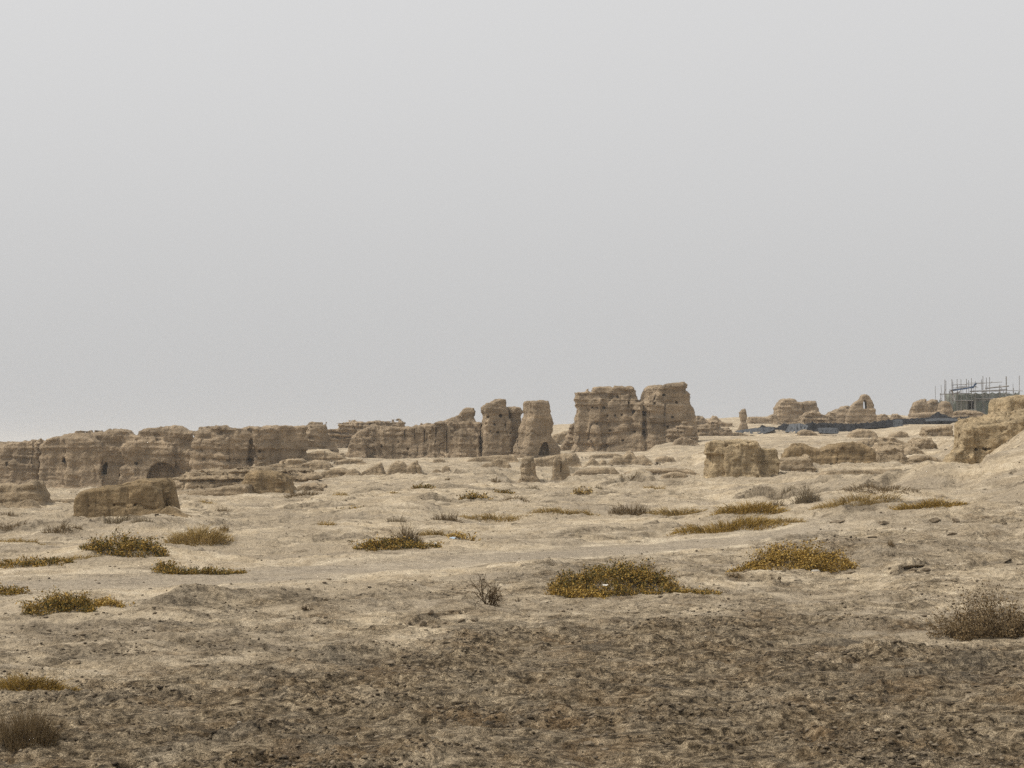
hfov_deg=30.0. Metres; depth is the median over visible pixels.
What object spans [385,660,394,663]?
earth clod
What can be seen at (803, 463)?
earth block
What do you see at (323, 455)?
earth ledge
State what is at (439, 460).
earth ledge
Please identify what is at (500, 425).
ruined tower
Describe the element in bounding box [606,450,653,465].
rubble heap
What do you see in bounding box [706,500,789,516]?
dry grass tuft
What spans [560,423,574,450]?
mud buttress
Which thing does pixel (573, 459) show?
wall
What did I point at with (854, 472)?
earth ledge
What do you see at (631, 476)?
dry grass tuft
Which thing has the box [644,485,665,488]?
dry grass tuft
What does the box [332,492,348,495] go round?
dry grass tuft
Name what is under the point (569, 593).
camel thorn bush
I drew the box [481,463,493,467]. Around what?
earth stump
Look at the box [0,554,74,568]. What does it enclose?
camel thorn bush
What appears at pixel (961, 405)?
scaffolded building
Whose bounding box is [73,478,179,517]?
earth block
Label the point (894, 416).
earth mound
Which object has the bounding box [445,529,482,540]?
camel thorn bush
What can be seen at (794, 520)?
dry grass tuft
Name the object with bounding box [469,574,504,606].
dead shrub
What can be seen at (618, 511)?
dry brush
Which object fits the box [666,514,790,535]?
dry grass tuft
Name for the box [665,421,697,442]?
rubble heap
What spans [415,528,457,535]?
dry grass tuft
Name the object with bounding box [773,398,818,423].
ruined block
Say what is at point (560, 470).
mud column
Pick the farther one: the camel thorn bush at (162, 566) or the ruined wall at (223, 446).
the ruined wall at (223, 446)
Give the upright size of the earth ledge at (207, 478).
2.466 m
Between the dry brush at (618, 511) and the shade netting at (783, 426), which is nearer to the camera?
the dry brush at (618, 511)
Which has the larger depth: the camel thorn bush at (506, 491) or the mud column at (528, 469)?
the mud column at (528, 469)
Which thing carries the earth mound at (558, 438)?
on the ground
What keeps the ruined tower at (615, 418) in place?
on the ground
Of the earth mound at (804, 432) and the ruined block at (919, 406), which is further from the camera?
the ruined block at (919, 406)
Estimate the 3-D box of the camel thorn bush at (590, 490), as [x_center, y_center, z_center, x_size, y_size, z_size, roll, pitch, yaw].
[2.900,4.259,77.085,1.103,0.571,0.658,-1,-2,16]
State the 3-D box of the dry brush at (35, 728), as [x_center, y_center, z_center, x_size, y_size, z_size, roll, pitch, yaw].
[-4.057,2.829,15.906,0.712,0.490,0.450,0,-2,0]
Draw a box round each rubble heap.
[51,498,74,502]
[158,506,191,517]
[297,482,326,490]
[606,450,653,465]
[654,456,674,462]
[660,471,687,478]
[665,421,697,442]
[697,418,732,435]
[797,410,829,423]
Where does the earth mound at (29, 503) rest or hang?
on the ground
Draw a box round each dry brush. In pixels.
[0,520,29,530]
[0,699,67,752]
[1,511,20,516]
[39,521,73,534]
[103,512,130,523]
[130,515,152,523]
[219,523,228,532]
[386,514,406,522]
[388,521,425,543]
[426,510,464,522]
[606,501,653,515]
[768,499,786,506]
[769,484,800,499]
[789,483,822,503]
[887,539,895,546]
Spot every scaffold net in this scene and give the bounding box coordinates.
[951,401,955,411]
[956,392,984,400]
[977,400,988,414]
[985,392,1005,399]
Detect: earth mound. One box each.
[15,499,42,507]
[299,460,332,469]
[552,430,568,444]
[584,457,606,466]
[696,416,732,426]
[746,414,778,424]
[797,429,821,435]
[847,429,877,437]
[876,414,891,421]
[888,431,908,437]
[890,414,906,419]
[903,446,925,454]
[907,437,937,449]
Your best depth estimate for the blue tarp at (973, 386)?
260.67 m
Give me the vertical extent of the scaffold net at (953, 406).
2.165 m
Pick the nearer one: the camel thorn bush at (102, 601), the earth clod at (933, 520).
the camel thorn bush at (102, 601)
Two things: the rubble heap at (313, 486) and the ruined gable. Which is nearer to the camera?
the rubble heap at (313, 486)
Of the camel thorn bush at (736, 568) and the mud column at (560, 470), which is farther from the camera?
the mud column at (560, 470)
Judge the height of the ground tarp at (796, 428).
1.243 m
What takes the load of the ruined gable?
on the ground
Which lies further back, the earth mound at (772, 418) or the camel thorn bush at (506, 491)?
the earth mound at (772, 418)
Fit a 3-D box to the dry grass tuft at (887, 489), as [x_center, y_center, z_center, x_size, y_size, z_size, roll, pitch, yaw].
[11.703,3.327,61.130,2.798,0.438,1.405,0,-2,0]
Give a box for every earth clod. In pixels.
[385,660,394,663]
[419,620,426,626]
[584,741,595,745]
[830,519,844,522]
[929,517,940,522]
[952,518,959,522]
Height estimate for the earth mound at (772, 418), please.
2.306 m
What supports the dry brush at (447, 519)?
on the ground
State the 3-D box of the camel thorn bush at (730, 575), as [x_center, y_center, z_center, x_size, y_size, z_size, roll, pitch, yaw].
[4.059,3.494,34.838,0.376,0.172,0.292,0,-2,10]
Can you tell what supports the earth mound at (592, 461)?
on the ground
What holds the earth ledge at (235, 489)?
on the ground
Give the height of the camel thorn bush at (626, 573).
0.682 m
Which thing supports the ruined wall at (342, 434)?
on the ground
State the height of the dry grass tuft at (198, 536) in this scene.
0.574 m
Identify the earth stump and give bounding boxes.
[345,469,361,475]
[361,462,385,474]
[385,460,422,474]
[441,466,449,472]
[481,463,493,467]
[491,458,511,467]
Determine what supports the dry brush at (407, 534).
on the ground
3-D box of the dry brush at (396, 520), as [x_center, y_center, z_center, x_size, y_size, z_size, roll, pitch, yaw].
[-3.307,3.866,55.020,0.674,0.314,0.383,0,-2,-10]
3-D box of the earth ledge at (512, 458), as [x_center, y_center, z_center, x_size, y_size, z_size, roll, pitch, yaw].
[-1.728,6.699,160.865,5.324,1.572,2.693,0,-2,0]
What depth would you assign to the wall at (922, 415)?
242.05 m
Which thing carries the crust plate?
on the ground
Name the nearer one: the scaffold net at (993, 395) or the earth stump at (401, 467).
the earth stump at (401, 467)
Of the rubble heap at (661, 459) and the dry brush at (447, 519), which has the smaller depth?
the dry brush at (447, 519)
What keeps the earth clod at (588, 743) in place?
on the ground
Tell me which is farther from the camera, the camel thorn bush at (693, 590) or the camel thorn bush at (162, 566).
the camel thorn bush at (162, 566)
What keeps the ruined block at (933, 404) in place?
on the ground
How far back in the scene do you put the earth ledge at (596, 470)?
123.93 m
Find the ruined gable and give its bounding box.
[845,394,876,423]
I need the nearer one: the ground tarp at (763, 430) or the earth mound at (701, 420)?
the ground tarp at (763, 430)
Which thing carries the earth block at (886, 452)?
on the ground
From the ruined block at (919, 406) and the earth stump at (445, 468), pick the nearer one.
the earth stump at (445, 468)
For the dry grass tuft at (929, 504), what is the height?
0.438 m
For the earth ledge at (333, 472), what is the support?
on the ground
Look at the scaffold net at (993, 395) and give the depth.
261.35 m
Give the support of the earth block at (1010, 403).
on the ground
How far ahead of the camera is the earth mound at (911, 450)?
117.99 m
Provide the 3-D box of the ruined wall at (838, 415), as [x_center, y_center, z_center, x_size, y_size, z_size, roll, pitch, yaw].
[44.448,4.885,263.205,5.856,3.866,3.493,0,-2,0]
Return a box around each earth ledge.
[172,462,326,490]
[177,484,253,495]
[271,457,306,467]
[302,451,345,461]
[321,468,349,477]
[333,459,366,464]
[433,458,444,462]
[467,454,518,462]
[571,467,618,475]
[588,453,621,458]
[624,468,698,474]
[671,438,699,445]
[733,432,748,435]
[816,468,901,474]
[855,437,906,445]
[871,442,906,449]
[907,455,941,463]
[919,425,953,436]
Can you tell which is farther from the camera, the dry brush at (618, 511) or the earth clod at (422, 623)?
the dry brush at (618, 511)
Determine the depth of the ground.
25.65 m
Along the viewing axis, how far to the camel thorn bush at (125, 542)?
40.66 m
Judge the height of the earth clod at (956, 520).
0.173 m
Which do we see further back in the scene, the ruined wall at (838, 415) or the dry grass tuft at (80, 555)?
the ruined wall at (838, 415)
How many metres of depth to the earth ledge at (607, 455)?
164.92 m
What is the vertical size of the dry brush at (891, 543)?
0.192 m
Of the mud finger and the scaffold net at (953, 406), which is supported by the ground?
the mud finger
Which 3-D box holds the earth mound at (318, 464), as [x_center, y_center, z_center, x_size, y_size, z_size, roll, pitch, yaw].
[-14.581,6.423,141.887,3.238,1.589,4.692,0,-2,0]
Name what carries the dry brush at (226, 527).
on the ground
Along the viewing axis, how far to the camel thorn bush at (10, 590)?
30.64 m
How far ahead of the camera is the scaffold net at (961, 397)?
261.34 m
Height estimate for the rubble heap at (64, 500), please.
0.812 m
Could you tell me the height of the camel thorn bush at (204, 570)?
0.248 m
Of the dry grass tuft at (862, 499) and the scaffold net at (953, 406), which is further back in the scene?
the scaffold net at (953, 406)
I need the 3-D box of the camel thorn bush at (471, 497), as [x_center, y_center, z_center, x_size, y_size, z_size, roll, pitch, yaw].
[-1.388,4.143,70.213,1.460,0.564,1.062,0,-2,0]
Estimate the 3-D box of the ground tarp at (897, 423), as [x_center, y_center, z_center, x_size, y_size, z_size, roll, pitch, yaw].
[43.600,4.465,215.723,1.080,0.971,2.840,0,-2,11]
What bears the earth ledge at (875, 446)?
on the ground
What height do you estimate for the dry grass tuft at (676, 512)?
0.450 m
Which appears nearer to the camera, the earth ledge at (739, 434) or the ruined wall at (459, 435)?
the ruined wall at (459, 435)
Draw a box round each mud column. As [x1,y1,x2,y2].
[517,456,540,482]
[551,457,570,480]
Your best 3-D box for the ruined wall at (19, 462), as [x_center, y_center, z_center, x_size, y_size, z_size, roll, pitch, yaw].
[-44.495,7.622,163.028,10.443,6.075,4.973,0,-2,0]
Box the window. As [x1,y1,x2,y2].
[968,401,973,408]
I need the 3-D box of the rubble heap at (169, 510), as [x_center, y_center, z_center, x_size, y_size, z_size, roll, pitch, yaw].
[-9.392,3.731,52.703,1.136,0.742,1.226,0,-2,0]
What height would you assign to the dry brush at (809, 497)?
0.756 m
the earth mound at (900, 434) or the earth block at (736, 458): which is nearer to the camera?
the earth block at (736, 458)
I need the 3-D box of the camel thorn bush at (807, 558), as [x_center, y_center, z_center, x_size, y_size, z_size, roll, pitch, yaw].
[5.536,3.287,36.603,2.243,0.738,1.387,0,-2,0]
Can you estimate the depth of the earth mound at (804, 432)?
204.97 m
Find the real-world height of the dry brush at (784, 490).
0.643 m
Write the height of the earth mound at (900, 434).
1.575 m
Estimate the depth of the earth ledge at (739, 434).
211.94 m
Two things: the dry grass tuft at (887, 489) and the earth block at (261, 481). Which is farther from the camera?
the earth block at (261, 481)
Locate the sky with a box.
[0,0,1023,441]
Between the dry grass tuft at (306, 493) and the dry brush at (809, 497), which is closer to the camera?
the dry brush at (809, 497)
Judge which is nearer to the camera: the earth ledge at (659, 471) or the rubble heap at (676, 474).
the rubble heap at (676, 474)
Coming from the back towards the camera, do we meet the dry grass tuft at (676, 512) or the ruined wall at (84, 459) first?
the ruined wall at (84, 459)
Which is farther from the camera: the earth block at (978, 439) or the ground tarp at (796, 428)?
the ground tarp at (796, 428)
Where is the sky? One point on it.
(232, 213)
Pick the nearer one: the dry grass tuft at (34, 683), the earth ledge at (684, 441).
the dry grass tuft at (34, 683)
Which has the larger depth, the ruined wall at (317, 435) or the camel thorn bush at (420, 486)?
the ruined wall at (317, 435)
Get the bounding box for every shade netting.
[758,423,788,430]
[802,421,857,431]
[857,418,906,428]
[906,412,957,423]
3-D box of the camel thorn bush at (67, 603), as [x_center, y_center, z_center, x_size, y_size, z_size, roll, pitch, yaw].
[-6.461,3.090,27.137,1.158,0.419,0.994,1,-2,-38]
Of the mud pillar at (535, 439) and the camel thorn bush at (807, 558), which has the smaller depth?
the camel thorn bush at (807, 558)
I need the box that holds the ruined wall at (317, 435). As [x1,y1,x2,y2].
[306,421,338,452]
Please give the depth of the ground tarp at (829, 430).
212.00 m
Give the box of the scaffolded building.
[945,393,1010,410]
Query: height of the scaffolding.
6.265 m
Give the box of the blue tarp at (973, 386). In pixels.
[953,383,976,390]
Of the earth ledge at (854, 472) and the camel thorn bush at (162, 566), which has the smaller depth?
the camel thorn bush at (162, 566)
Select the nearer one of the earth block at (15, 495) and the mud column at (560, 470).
the earth block at (15, 495)
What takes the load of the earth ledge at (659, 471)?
on the ground
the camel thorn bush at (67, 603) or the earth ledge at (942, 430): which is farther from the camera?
the earth ledge at (942, 430)
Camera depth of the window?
262.51 m
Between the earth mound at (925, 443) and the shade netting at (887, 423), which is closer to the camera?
the earth mound at (925, 443)
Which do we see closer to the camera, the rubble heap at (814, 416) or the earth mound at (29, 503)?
the earth mound at (29, 503)
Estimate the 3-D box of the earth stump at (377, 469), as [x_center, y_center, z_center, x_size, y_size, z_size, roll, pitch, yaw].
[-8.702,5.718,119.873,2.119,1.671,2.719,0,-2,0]
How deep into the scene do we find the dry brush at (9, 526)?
50.16 m
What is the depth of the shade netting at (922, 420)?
227.41 m
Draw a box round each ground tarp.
[735,427,773,433]
[785,423,807,432]
[818,427,838,433]
[893,419,902,426]
[925,418,957,421]
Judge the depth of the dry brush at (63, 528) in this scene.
48.73 m
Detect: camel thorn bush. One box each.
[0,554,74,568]
[0,583,34,595]
[12,585,99,614]
[78,527,172,557]
[78,595,134,607]
[151,559,185,570]
[152,564,249,574]
[348,534,443,551]
[411,482,435,488]
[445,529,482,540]
[456,489,493,499]
[492,489,514,493]
[543,579,612,598]
[545,556,684,596]
[570,483,596,494]
[658,586,721,594]
[725,558,765,572]
[725,571,743,578]
[742,537,859,572]
[910,577,1023,641]
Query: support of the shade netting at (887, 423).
on the ground
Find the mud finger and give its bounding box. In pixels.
[738,409,747,429]
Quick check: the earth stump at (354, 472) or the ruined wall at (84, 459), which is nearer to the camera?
the earth stump at (354, 472)
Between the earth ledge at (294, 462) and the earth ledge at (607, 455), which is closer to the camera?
the earth ledge at (294, 462)
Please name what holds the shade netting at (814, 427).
on the ground
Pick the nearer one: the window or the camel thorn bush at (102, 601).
the camel thorn bush at (102, 601)
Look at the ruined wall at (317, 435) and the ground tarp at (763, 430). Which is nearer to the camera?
the ruined wall at (317, 435)
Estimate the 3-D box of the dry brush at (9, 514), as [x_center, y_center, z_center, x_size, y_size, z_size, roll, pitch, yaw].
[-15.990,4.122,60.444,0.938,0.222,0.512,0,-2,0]
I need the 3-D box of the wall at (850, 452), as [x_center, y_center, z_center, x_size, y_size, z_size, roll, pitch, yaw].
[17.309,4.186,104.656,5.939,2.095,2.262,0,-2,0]
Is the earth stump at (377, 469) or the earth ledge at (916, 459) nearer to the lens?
the earth ledge at (916, 459)
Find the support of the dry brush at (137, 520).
on the ground
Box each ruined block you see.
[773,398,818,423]
[907,399,928,418]
[926,399,938,411]
[937,401,952,416]
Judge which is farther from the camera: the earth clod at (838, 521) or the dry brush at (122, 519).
the dry brush at (122, 519)
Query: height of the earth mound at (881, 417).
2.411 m
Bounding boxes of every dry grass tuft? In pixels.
[0,537,56,545]
[0,669,82,691]
[43,554,100,561]
[161,523,236,545]
[277,490,319,497]
[317,519,335,524]
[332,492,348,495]
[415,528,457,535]
[458,512,529,522]
[499,495,529,501]
[526,506,599,515]
[621,471,641,480]
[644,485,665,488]
[645,506,708,516]
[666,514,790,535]
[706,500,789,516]
[753,516,805,522]
[807,490,902,509]
[835,481,920,493]
[888,496,968,509]
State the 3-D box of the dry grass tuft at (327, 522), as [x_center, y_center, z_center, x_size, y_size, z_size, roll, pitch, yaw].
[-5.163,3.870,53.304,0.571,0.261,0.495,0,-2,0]
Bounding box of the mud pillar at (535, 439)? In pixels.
[513,400,560,457]
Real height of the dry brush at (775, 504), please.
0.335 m
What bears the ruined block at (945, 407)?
on the ground
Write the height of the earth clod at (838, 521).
0.136 m
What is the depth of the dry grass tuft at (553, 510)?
57.74 m
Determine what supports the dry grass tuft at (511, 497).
on the ground
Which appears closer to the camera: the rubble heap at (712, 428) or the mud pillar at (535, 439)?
the mud pillar at (535, 439)
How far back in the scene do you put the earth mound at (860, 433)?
189.97 m
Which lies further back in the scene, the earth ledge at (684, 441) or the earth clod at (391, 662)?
the earth ledge at (684, 441)
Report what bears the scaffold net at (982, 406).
hanging from the scaffolding
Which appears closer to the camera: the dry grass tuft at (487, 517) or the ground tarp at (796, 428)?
the dry grass tuft at (487, 517)
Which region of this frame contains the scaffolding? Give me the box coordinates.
[935,376,1021,413]
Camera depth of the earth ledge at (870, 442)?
149.95 m
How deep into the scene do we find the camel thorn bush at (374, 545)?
43.61 m
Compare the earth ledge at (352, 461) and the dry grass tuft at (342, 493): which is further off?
the earth ledge at (352, 461)
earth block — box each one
[0,479,54,507]
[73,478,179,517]
[242,470,297,493]
[703,439,779,477]
[779,454,815,471]
[875,443,910,464]
[942,408,1023,463]
[988,395,1023,413]
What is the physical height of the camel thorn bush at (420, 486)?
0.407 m
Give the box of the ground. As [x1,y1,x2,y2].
[0,415,1023,767]
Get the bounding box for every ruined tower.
[480,399,522,455]
[571,382,698,451]
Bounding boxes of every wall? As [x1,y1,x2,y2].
[0,438,44,484]
[38,425,194,488]
[189,425,307,471]
[328,418,405,447]
[345,407,481,458]
[534,452,581,466]
[781,441,877,464]
[825,406,849,423]
[913,412,944,418]
[953,410,983,416]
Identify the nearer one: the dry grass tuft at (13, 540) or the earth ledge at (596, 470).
the dry grass tuft at (13, 540)
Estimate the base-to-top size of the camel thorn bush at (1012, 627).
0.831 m
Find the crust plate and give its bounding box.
[901,564,924,568]
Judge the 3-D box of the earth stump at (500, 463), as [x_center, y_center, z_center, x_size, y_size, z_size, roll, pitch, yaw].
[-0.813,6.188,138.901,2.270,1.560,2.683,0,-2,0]
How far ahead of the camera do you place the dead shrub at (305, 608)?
27.67 m
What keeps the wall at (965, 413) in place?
on the ground
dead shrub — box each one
[301,605,313,610]
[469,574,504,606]

